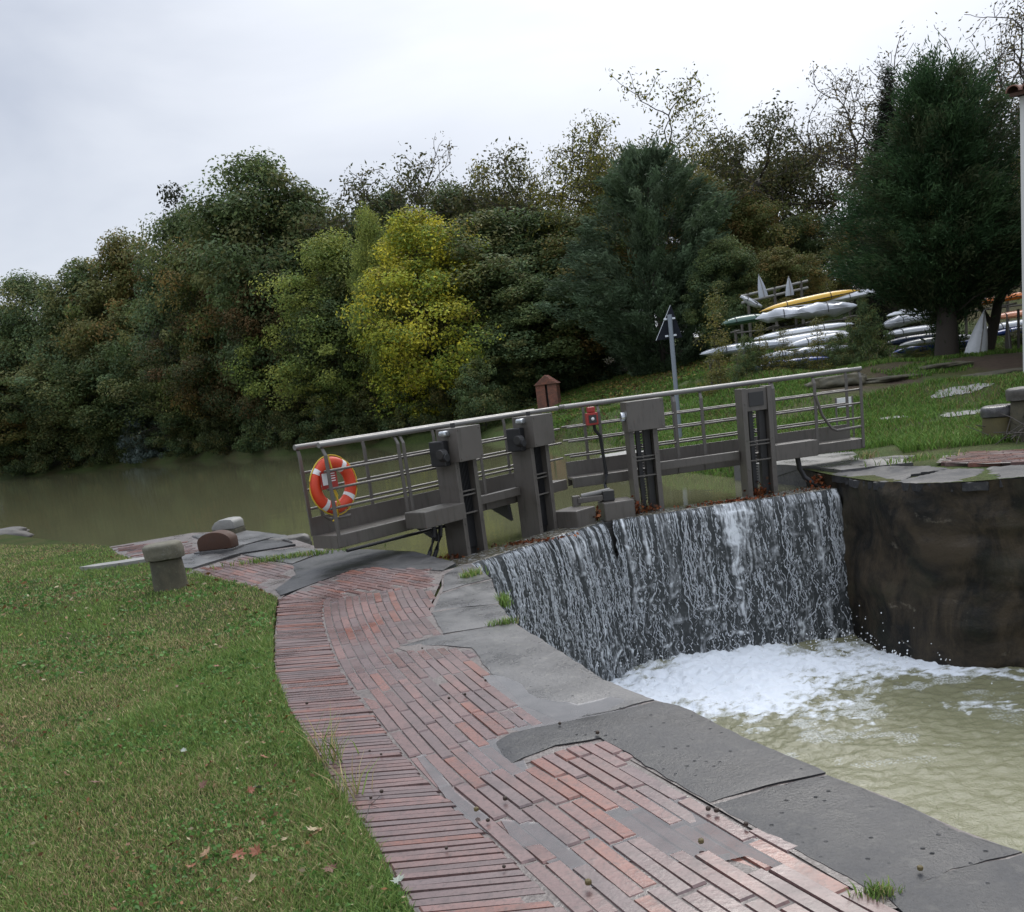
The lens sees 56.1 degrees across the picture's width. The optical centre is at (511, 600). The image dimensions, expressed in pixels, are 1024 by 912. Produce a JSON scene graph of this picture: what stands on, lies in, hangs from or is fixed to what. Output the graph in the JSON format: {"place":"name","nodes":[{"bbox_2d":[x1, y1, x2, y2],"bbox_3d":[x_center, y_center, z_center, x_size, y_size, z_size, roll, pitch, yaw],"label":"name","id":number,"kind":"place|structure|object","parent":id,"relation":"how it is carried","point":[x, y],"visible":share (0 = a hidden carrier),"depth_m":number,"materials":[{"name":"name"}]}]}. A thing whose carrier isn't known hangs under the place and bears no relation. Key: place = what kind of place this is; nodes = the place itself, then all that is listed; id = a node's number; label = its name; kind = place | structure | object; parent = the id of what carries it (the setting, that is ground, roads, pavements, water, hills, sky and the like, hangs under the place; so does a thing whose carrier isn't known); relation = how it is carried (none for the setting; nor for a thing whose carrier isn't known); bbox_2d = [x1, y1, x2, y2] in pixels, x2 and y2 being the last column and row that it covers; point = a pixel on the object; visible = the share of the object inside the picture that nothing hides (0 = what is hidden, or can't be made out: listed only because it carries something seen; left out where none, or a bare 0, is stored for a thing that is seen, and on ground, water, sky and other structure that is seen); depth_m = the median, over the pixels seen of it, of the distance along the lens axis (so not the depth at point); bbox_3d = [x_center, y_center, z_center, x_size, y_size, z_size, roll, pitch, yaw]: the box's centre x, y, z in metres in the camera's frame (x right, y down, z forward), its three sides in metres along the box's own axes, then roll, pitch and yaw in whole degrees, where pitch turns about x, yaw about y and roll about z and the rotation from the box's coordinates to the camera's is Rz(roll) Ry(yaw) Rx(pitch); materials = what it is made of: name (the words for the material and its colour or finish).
{"place":"outdoors","nodes":[
{"label":"outdoors","id":0,"kind":"place"},
{"bbox_2d":[0,544,418,911],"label":"lawn","id":1,"kind":"structure","parent":0,"point":[60,548],"depth_m":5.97,"materials":[{"name":"plant"}]},
{"bbox_2d":[142,540,187,591],"bbox_3d":[-3.558,-0.266,9.952,0.402,0.704,0.401,-7,12,0],"label":"bollard","id":2,"kind":"object","parent":1,"relation":"on","point":[165,561],"visible":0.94,"depth_m":9.79,"materials":[{"name":"stone"}]},
{"bbox_2d":[0,542,405,911],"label":"leaf scraps","id":3,"kind":"object","parent":1,"relation":"on","point":[214,784],"visible":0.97,"depth_m":5.06,"materials":[{"name":"plant"}]},
{"bbox_2d":[0,569,409,911],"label":"clover","id":4,"kind":"object","parent":1,"relation":"on","point":[142,750],"visible":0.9,"depth_m":5.03,"materials":[{"name":"green plant"}]},
{"bbox_2d":[0,534,456,669],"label":"ground","id":5,"kind":"structure","parent":0,"point":[6,539],"depth_m":17.77,"materials":[{"name":"soil"}]},
{"bbox_2d":[111,532,323,598],"bbox_3d":[-3.505,-0.611,12.261,1.902,0.008,7.600,-15,14,-32],"label":"quay bed","id":6,"kind":"object","parent":5,"relation":"on","point":[188,537],"visible":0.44,"depth_m":12.65,"materials":[{"name":"grey concrete"}]},
{"bbox_2d":[182,530,325,569],"bbox_3d":[-3.793,-0.531,12.756,1.790,0.376,4.888,-13,13,-23],"label":"quay edge","id":7,"kind":"object","parent":5,"relation":"on","point":[254,543],"visible":0.57,"depth_m":12.12,"materials":[{"name":"stone"}]},
{"bbox_2d":[194,530,243,553],"bbox_3d":[-3.835,-0.768,12.508,0.540,0.285,0.340,-5,12,9],"label":"mooring shield","id":8,"kind":"object","parent":7,"relation":"on","point":[217,541],"visible":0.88,"depth_m":12.39,"materials":[{"name":"stone"}]},
{"bbox_2d":[275,549,1023,911],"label":"lock wall","id":9,"kind":"structure","parent":5,"relation":"on","point":[845,833],"depth_m":3.85,"materials":[{"name":"stone"}]},
{"bbox_2d":[293,406,596,559],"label":"lock gate","id":10,"kind":"structure","parent":9,"relation":"attached to","point":[460,500],"depth_m":10.93,"materials":[{"name":"metal"}]},
{"bbox_2d":[309,454,356,521],"bbox_3d":[-1.851,-1.185,10.014,0.140,0.684,0.636,3,16,41],"label":"life ring","id":11,"kind":"object","parent":10,"relation":"hanging from","point":[318,478],"visible":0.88,"depth_m":9.93,"materials":[{"name":"orange plastic"}]},
{"bbox_2d":[451,521,601,565],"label":"fallen leaves","id":12,"kind":"object","parent":10,"relation":"on","point":[485,554],"visible":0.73,"depth_m":11.10,"materials":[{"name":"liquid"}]},
{"bbox_2d":[0,440,808,560],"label":"canal water","id":13,"kind":"structure","parent":0,"point":[114,506],"depth_m":25.36,"materials":[{"name":"green liquid"}]},
{"bbox_2d":[16,406,95,473],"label":"waterside shrub","id":14,"kind":"object","parent":13,"relation":"on","point":[64,456],"visible":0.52,"depth_m":74.59,"materials":[{"name":"green plant"}]},
{"bbox_2d":[113,402,174,463],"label":"willow shrub","id":15,"kind":"object","parent":13,"relation":"on","point":[138,452],"visible":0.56,"depth_m":68.92,"materials":[{"name":"green plant"}]},
{"bbox_2d":[111,541,897,911],"bbox_3d":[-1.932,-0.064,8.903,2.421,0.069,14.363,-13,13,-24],"label":"path","id":16,"kind":"structure","parent":0,"point":[417,821],"depth_m":3.81,"materials":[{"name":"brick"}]},
{"bbox_2d":[276,707,358,766],"bbox_3d":[-0.894,0.625,4.452,0.377,0.251,0.366,-7,12,0],"label":"weed tuft","id":17,"kind":"object","parent":16,"relation":"on","point":[329,754],"visible":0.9,"depth_m":4.41,"materials":[{"name":"green plant"}]},
{"bbox_2d":[0,267,1023,482],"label":"hillside","id":18,"kind":"structure","parent":0,"point":[987,363],"depth_m":21.17,"materials":[{"name":"green plant"}]},
{"bbox_2d":[0,356,54,469],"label":"broadleaf tree","id":19,"kind":"object","parent":18,"relation":"on","point":[16,436],"visible":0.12,"depth_m":76.81,"materials":[{"name":"green plant"}]},
{"bbox_2d":[0,410,54,476],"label":"waterside shrub","id":20,"kind":"object","parent":18,"relation":"on","point":[11,469],"visible":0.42,"depth_m":77.68,"materials":[{"name":"green plant"}]},
{"bbox_2d":[0,268,72,463],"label":"broadleaf tree","id":21,"kind":"object","parent":18,"relation":"on","point":[22,287],"visible":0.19,"depth_m":75.44,"materials":[{"name":"green plant"}]},
{"bbox_2d":[0,333,125,462],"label":"broadleaf tree","id":22,"kind":"object","parent":18,"relation":"on","point":[55,418],"visible":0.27,"depth_m":71.88,"materials":[{"name":"green plant"}]},
{"bbox_2d":[19,256,142,451],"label":"broadleaf tree","id":23,"kind":"object","parent":18,"relation":"on","point":[54,305],"visible":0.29,"depth_m":71.27,"materials":[{"name":"green plant"}]},
{"bbox_2d":[66,406,132,467],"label":"waterside shrub","id":24,"kind":"object","parent":18,"relation":"on","point":[104,449],"visible":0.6,"depth_m":72.66,"materials":[{"name":"green plant"}]},
{"bbox_2d":[49,226,177,449],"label":"broadleaf tree","id":25,"kind":"object","parent":18,"relation":"on","point":[123,274],"visible":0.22,"depth_m":69.31,"materials":[{"name":"green plant"}]},
{"bbox_2d":[46,298,182,453],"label":"broadleaf tree","id":26,"kind":"object","parent":18,"relation":"on","point":[90,415],"visible":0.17,"depth_m":67.70,"materials":[{"name":"green plant"}]},
{"bbox_2d":[96,319,217,448],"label":"broadleaf tree","id":27,"kind":"object","parent":18,"relation":"on","point":[179,422],"visible":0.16,"depth_m":62.45,"materials":[{"name":"green plant"}]},
{"bbox_2d":[122,180,220,448],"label":"broadleaf tree","id":28,"kind":"object","parent":18,"relation":"on","point":[174,201],"visible":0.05,"depth_m":64.07,"materials":[{"name":"green plant"}]},
{"bbox_2d":[104,201,260,442],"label":"broadleaf tree","id":29,"kind":"object","parent":18,"relation":"on","point":[151,310],"visible":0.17,"depth_m":61.21,"materials":[{"name":"green plant"}]},
{"bbox_2d":[144,407,223,458],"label":"waterside shrub","id":30,"kind":"object","parent":18,"relation":"on","point":[183,447],"visible":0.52,"depth_m":63.40,"materials":[{"name":"green plant"}]},
{"bbox_2d":[128,284,269,435],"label":"broadleaf tree","id":31,"kind":"object","parent":18,"relation":"on","point":[192,365],"visible":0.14,"depth_m":57.51,"materials":[{"name":"green plant"}]},
{"bbox_2d":[140,203,276,434],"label":"broadleaf tree","id":32,"kind":"object","parent":18,"relation":"on","point":[179,279],"visible":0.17,"depth_m":58.01,"materials":[{"name":"green plant"}]},
{"bbox_2d":[192,395,260,455],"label":"waterside shrub","id":33,"kind":"object","parent":18,"relation":"on","point":[220,421],"visible":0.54,"depth_m":58.76,"materials":[{"name":"green plant"}]},
{"bbox_2d":[168,145,355,425],"bbox_3d":[-13.706,-17.952,57.305,12.726,16.644,14.682,-12,13,-19],"label":"broadleaf tree","id":34,"kind":"object","parent":18,"relation":"on","point":[245,215],"visible":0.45,"depth_m":53.40,"materials":[{"name":"green plant"}]},
{"bbox_2d":[231,377,294,453],"bbox_3d":[-14.084,-10.869,55.557,4.240,4.585,5.345,-5,12,12],"label":"waterside shrub","id":35,"kind":"object","parent":18,"relation":"on","point":[249,443],"visible":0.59,"depth_m":54.33,"materials":[{"name":"green plant"}]},
{"bbox_2d":[204,256,330,431],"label":"broadleaf tree","id":36,"kind":"object","parent":18,"relation":"on","point":[243,323],"visible":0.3,"depth_m":52.94,"materials":[{"name":"green plant"}]},
{"bbox_2d":[211,182,353,418],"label":"broadleaf tree","id":37,"kind":"object","parent":18,"relation":"on","point":[322,208],"visible":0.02,"depth_m":55.41,"materials":[{"name":"green plant"}]},
{"bbox_2d":[263,388,334,449],"bbox_3d":[-11.945,-9.976,52.350,4.051,3.552,4.417,-17,16,-38],"label":"waterside shrub","id":38,"kind":"object","parent":18,"relation":"on","point":[282,425],"visible":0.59,"depth_m":51.65,"materials":[{"name":"green plant"}]},
{"bbox_2d":[220,226,422,433],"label":"light green tree","id":39,"kind":"object","parent":18,"relation":"on","point":[326,250],"visible":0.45,"depth_m":48.36,"materials":[{"name":"green plant"}]},
{"bbox_2d":[280,381,371,444],"bbox_3d":[-9.598,-9.839,50.259,4.838,3.555,3.837,-8,12,-1],"label":"waterside shrub","id":40,"kind":"object","parent":18,"relation":"on","point":[331,416],"visible":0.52,"depth_m":49.37,"materials":[{"name":"green plant"}]},
{"bbox_2d":[277,254,417,429],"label":"broadleaf tree","id":41,"kind":"object","parent":18,"relation":"on","point":[341,356],"visible":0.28,"depth_m":48.13,"materials":[{"name":"green plant"}]},
{"bbox_2d":[308,180,423,400],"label":"broadleaf tree","id":42,"kind":"object","parent":18,"relation":"on","point":[386,209],"visible":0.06,"depth_m":52.66,"materials":[{"name":"green plant"}]},
{"bbox_2d":[210,161,533,372],"bbox_3d":[-7.426,-18.188,56.090,20.507,13.444,12.181,-9,12,-6],"label":"broadleaf tree","id":43,"kind":"object","parent":18,"relation":"on","point":[313,227],"visible":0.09,"depth_m":52.15,"materials":[{"name":"green plant"}]},
{"bbox_2d":[334,379,414,444],"bbox_3d":[-7.013,-9.465,47.812,4.140,3.204,4.514,2,15,36],"label":"waterside shrub","id":44,"kind":"object","parent":18,"relation":"on","point":[364,405],"visible":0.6,"depth_m":47.36,"materials":[{"name":"green plant"}]},
{"bbox_2d":[340,201,411,428],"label":"light green tree","id":45,"kind":"object","parent":18,"relation":"on","point":[367,232],"visible":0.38,"depth_m":46.01,"materials":[{"name":"green plant"}]},
{"bbox_2d":[371,383,442,439],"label":"waterside shrub","id":46,"kind":"object","parent":18,"relation":"on","point":[398,422],"visible":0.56,"depth_m":45.80,"materials":[{"name":"green plant"}]},
{"bbox_2d":[342,141,478,263],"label":"broadleaf tree","id":47,"kind":"object","parent":18,"relation":"on","point":[418,199],"visible":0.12,"depth_m":51.28,"materials":[{"name":"green plant"}]},
{"bbox_2d":[335,204,509,423],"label":"yellow maple","id":48,"kind":"object","parent":18,"relation":"on","point":[426,293],"visible":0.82,"depth_m":42.89,"materials":[{"name":"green plant"}]},
{"bbox_2d":[407,376,483,433],"bbox_3d":[-2.822,-9.026,44.233,3.734,2.759,3.425,-2,13,24],"label":"waterside shrub","id":49,"kind":"object","parent":18,"relation":"on","point":[444,398],"visible":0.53,"depth_m":43.83,"materials":[{"name":"green plant"}]},
{"bbox_2d":[387,299,550,415],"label":"broadleaf tree","id":50,"kind":"object","parent":18,"relation":"on","point":[443,328],"visible":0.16,"depth_m":44.15,"materials":[{"name":"green plant"}]},
{"bbox_2d":[350,136,615,294],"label":"broadleaf tree","id":51,"kind":"object","parent":18,"relation":"on","point":[470,200],"visible":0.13,"depth_m":49.40,"materials":[{"name":"green plant"}]},
{"bbox_2d":[368,206,599,397],"bbox_3d":[-0.449,-14.422,47.673,12.627,9.517,8.855,-16,15,-35],"label":"broadleaf tree","id":52,"kind":"object","parent":18,"relation":"on","point":[493,230],"visible":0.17,"depth_m":44.67,"materials":[{"name":"green plant"}]},
{"bbox_2d":[447,355,520,431],"bbox_3d":[-0.964,-8.674,40.404,3.903,3.388,3.095,-13,14,-27],"label":"waterside shrub","id":53,"kind":"object","parent":18,"relation":"on","point":[484,401],"visible":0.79,"depth_m":39.95,"materials":[{"name":"green plant"}]},
{"bbox_2d":[428,136,616,227],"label":"broadleaf tree","id":54,"kind":"object","parent":18,"relation":"on","point":[478,174],"visible":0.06,"depth_m":51.58,"materials":[{"name":"green plant"}]},
{"bbox_2d":[436,272,612,402],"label":"broadleaf tree","id":55,"kind":"object","parent":18,"relation":"on","point":[505,319],"visible":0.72,"depth_m":42.37,"materials":[{"name":"green plant"}]},
{"bbox_2d":[491,348,557,411],"bbox_3d":[0.545,-10.227,44.130,3.369,3.265,4.247,-5,12,11],"label":"waterside shrub","id":56,"kind":"object","parent":18,"relation":"on","point":[527,403],"visible":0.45,"depth_m":43.04,"materials":[{"name":"green plant"}]},
{"bbox_2d":[534,375,560,413],"bbox_3d":[1.488,-8.406,39.182,0.984,1.600,0.760,-4,13,16],"label":"brick shrine","id":57,"kind":"object","parent":18,"relation":"on","point":[547,387],"visible":0.85,"depth_m":38.88,"materials":[{"name":"brown brick"}]},
{"bbox_2d":[467,205,644,346],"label":"broadleaf tree","id":58,"kind":"object","parent":18,"relation":"on","point":[525,267],"visible":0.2,"depth_m":44.18,"materials":[{"name":"green plant"}]},
{"bbox_2d":[506,214,654,373],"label":"broadleaf tree","id":59,"kind":"object","parent":18,"relation":"on","point":[557,250],"visible":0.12,"depth_m":43.39,"materials":[{"name":"green plant"}]},
{"bbox_2d":[522,127,728,364],"bbox_3d":[4.329,-16.737,47.831,13.428,10.766,9.283,-3,13,20],"label":"broadleaf tree","id":60,"kind":"object","parent":18,"relation":"on","point":[589,169],"visible":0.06,"depth_m":44.85,"materials":[{"name":"green plant"}]},
{"bbox_2d":[522,62,736,353],"bbox_3d":[6.636,-18.019,47.867,10.442,12.109,15.104,-1,14,27],"label":"broadleaf tree","id":61,"kind":"object","parent":18,"relation":"on","point":[562,195],"visible":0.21,"depth_m":44.47,"materials":[{"name":"green plant"}]},
{"bbox_2d":[510,352,750,420],"bbox_3d":[4.966,-8.444,37.230,10.113,2.792,16.078,-7,12,0],"label":"leaf carpet","id":62,"kind":"object","parent":18,"relation":"on","point":[641,377],"visible":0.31,"depth_m":38.73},
{"bbox_2d":[530,130,785,380],"bbox_3d":[5.456,-14.141,39.582,9.391,9.811,10.736,-11,13,-17],"label":"feathery conifer","id":63,"kind":"object","parent":18,"relation":"on","point":[634,174],"visible":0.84,"depth_m":38.97,"materials":[{"name":"green plant"}]},
{"bbox_2d":[656,305,681,438],"bbox_3d":[3.371,-4.650,20.088,0.555,2.976,0.133,-7,12,0],"label":"road sign","id":64,"kind":"object","parent":18,"relation":"on","point":[670,330],"visible":0.94,"depth_m":19.94,"materials":[{"name":"metal"}]},
{"bbox_2d":[649,167,757,344],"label":"broadleaf tree","id":65,"kind":"object","parent":18,"relation":"on","point":[710,176],"visible":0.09,"depth_m":40.87,"materials":[{"name":"green plant"}]},
{"bbox_2d":[693,287,736,398],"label":"sapling","id":66,"kind":"object","parent":18,"relation":"on","point":[714,340],"visible":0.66,"depth_m":24.71,"materials":[{"name":"green plant"}]},
{"bbox_2d":[576,101,875,271],"bbox_3d":[11.514,-17.880,45.362,16.493,10.813,9.797,2,16,38],"label":"broadleaf tree","id":67,"kind":"object","parent":18,"relation":"on","point":[784,183],"visible":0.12,"depth_m":44.05,"materials":[{"name":"green plant"}]},
{"bbox_2d":[680,234,775,356],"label":"broadleaf tree","id":68,"kind":"object","parent":18,"relation":"on","point":[731,262],"visible":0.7,"depth_m":36.02,"materials":[{"name":"green plant"}]},
{"bbox_2d":[726,333,762,381],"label":"shrub","id":69,"kind":"object","parent":18,"relation":"on","point":[745,364],"visible":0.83,"depth_m":22.55,"materials":[{"name":"green plant"}]},
{"bbox_2d":[510,330,1023,477],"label":"meadow grass","id":70,"kind":"structure","parent":18,"relation":"on","point":[931,435],"depth_m":18.74,"materials":[{"name":"green plant"}]},
{"bbox_2d":[716,186,823,295],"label":"broadleaf tree","id":71,"kind":"object","parent":18,"relation":"on","point":[753,225],"visible":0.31,"depth_m":39.88,"materials":[{"name":"green plant"}]},
{"bbox_2d":[691,88,851,251],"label":"broadleaf tree","id":72,"kind":"object","parent":18,"relation":"on","point":[738,151],"visible":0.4,"depth_m":40.92,"materials":[{"name":"green plant"}]},
{"bbox_2d":[733,244,838,335],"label":"broadleaf tree","id":73,"kind":"object","parent":18,"relation":"on","point":[777,263],"visible":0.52,"depth_m":35.97,"materials":[{"name":"green plant"}]},
{"bbox_2d":[730,315,856,372],"bbox_3d":[8.229,-7.170,27.975,3.413,1.839,0.950,-7,12,0],"label":"boat rack","id":74,"kind":"object","parent":18,"relation":"on","point":[772,327],"visible":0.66,"depth_m":27.85,"materials":[{"name":"grey wood"}]},
{"bbox_2d":[756,302,856,322],"bbox_3d":[8.439,-8.285,27.562,2.842,0.486,0.733,-5,12,12],"label":"covered boat","id":75,"kind":"object","parent":74,"relation":"on","point":[820,309],"visible":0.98,"depth_m":27.33,"materials":[{"name":"white fabric"}]},
{"bbox_2d":[741,311,851,353],"bbox_3d":[9.028,-8.310,30.413,3.511,1.599,0.950,-7,12,0],"label":"boat rack","id":76,"kind":"object","parent":18,"relation":"on","point":[796,321],"depth_m":30.25,"materials":[{"name":"grey wood"}]},
{"bbox_2d":[760,289,858,311],"bbox_3d":[9.207,-9.302,29.718,3.066,0.383,0.544,-5,12,9],"label":"kayak","id":77,"kind":"object","parent":76,"relation":"on","point":[822,297],"visible":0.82,"depth_m":29.52,"materials":[{"name":"yellow plastic"}]},
{"bbox_2d":[762,211,852,320],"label":"broadleaf tree","id":78,"kind":"object","parent":18,"relation":"on","point":[803,246],"visible":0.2,"depth_m":40.49,"materials":[{"name":"green plant"}]},
{"bbox_2d":[734,451,914,485],"bbox_3d":[4.471,-1.747,13.722,2.646,0.516,2.528,-4,13,17],"label":"quay apron","id":79,"kind":"object","parent":18,"relation":"on","point":[835,462],"visible":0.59,"depth_m":13.55,"materials":[{"name":"grey concrete"}]},
{"bbox_2d":[821,331,862,368],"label":"shrub","id":80,"kind":"object","parent":18,"relation":"on","point":[840,355],"visible":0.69,"depth_m":22.34,"materials":[{"name":"green plant"}]},
{"bbox_2d":[845,294,894,364],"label":"shrub","id":81,"kind":"object","parent":18,"relation":"on","point":[866,331],"visible":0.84,"depth_m":22.03,"materials":[{"name":"green plant"}]},
{"bbox_2d":[832,47,934,340],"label":"spruce","id":82,"kind":"object","parent":18,"relation":"on","point":[884,99],"visible":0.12,"depth_m":28.97,"materials":[{"name":"green plant"}]},
{"bbox_2d":[750,12,1019,189],"bbox_3d":[16.076,-18.183,40.352,11.511,10.610,8.709,-3,13,19],"label":"broadleaf tree","id":83,"kind":"object","parent":18,"relation":"on","point":[844,144],"visible":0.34,"depth_m":40.38,"materials":[{"name":"brown plant"}]},
{"bbox_2d":[799,0,1023,257],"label":"broadleaf tree","id":84,"kind":"object","parent":18,"relation":"on","point":[1012,46],"visible":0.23,"depth_m":35.27,"materials":[{"name":"brown plant"}]},
{"bbox_2d":[804,464,1023,667],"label":"lock wall","id":85,"kind":"structure","parent":18,"relation":"on","point":[938,566],"depth_m":10.90,"materials":[{"name":"stone"}]},
{"bbox_2d":[559,367,864,580],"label":"lock gate","id":86,"kind":"structure","parent":85,"relation":"attached to","point":[767,447],"depth_m":12.76,"materials":[{"name":"metal"}]},
{"bbox_2d":[812,31,1023,356],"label":"cypress","id":87,"kind":"object","parent":18,"relation":"on","point":[944,131],"visible":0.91,"depth_m":21.41,"materials":[{"name":"green plant"}]},
{"bbox_2d":[884,176,977,355],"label":"tree trunk","id":88,"kind":"object","parent":18,"relation":"on","point":[946,331],"visible":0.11,"depth_m":22.35,"materials":[{"name":"brown plant"}]},
{"bbox_2d":[941,449,1023,466],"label":"quay bricks","id":89,"kind":"object","parent":18,"relation":"on","point":[975,458],"visible":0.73,"depth_m":11.73,"materials":[{"name":"brown brick"}]},
{"bbox_2d":[980,403,1009,441],"bbox_3d":[6.688,-2.327,13.154,0.483,0.725,0.488,-7,12,0],"label":"bollard","id":90,"kind":"object","parent":18,"relation":"on","point":[993,419],"visible":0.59,"depth_m":12.96,"materials":[{"name":"concrete"}]},
{"bbox_2d":[1005,84,1023,371],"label":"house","id":91,"kind":"structure","parent":18,"relation":"on","point":[1014,90],"depth_m":18.16,"materials":[{"name":"white paint"}]},
{"bbox_2d":[1005,386,1023,441],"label":"bollard","id":92,"kind":"object","parent":18,"relation":"on","point":[1015,397],"visible":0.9,"depth_m":12.70,"materials":[{"name":"concrete"}]},
{"bbox_2d":[0,0,1023,336],"label":"sky","id":93,"kind":"structure","parent":0,"point":[104,103],"materials":[{"name":"white"}]},
{"bbox_2d":[610,634,1023,852],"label":"lock water","id":94,"kind":"structure","parent":0,"point":[946,746],"depth_m":9.87,"materials":[{"name":"liquid"}]},
{"bbox_2d":[471,522,634,680],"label":"waterfall","id":95,"kind":"structure","parent":94,"relation":"on","point":[575,554],"depth_m":11.56,"materials":[{"name":"liquid"}]},
{"bbox_2d":[474,524,632,680],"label":"water cords","id":96,"kind":"object","parent":95,"relation":"on","point":[555,606],"visible":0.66,"depth_m":11.36,"materials":[{"name":"white liquid"}]},
{"bbox_2d":[613,488,854,665],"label":"waterfall","id":97,"kind":"structure","parent":94,"relation":"on","point":[736,526],"depth_m":12.37,"materials":[{"name":"liquid"}]},
{"bbox_2d":[613,490,850,663],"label":"water cords","id":98,"kind":"object","parent":97,"relation":"on","point":[685,533],"visible":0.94,"depth_m":12.36,"materials":[{"name":"white liquid"}]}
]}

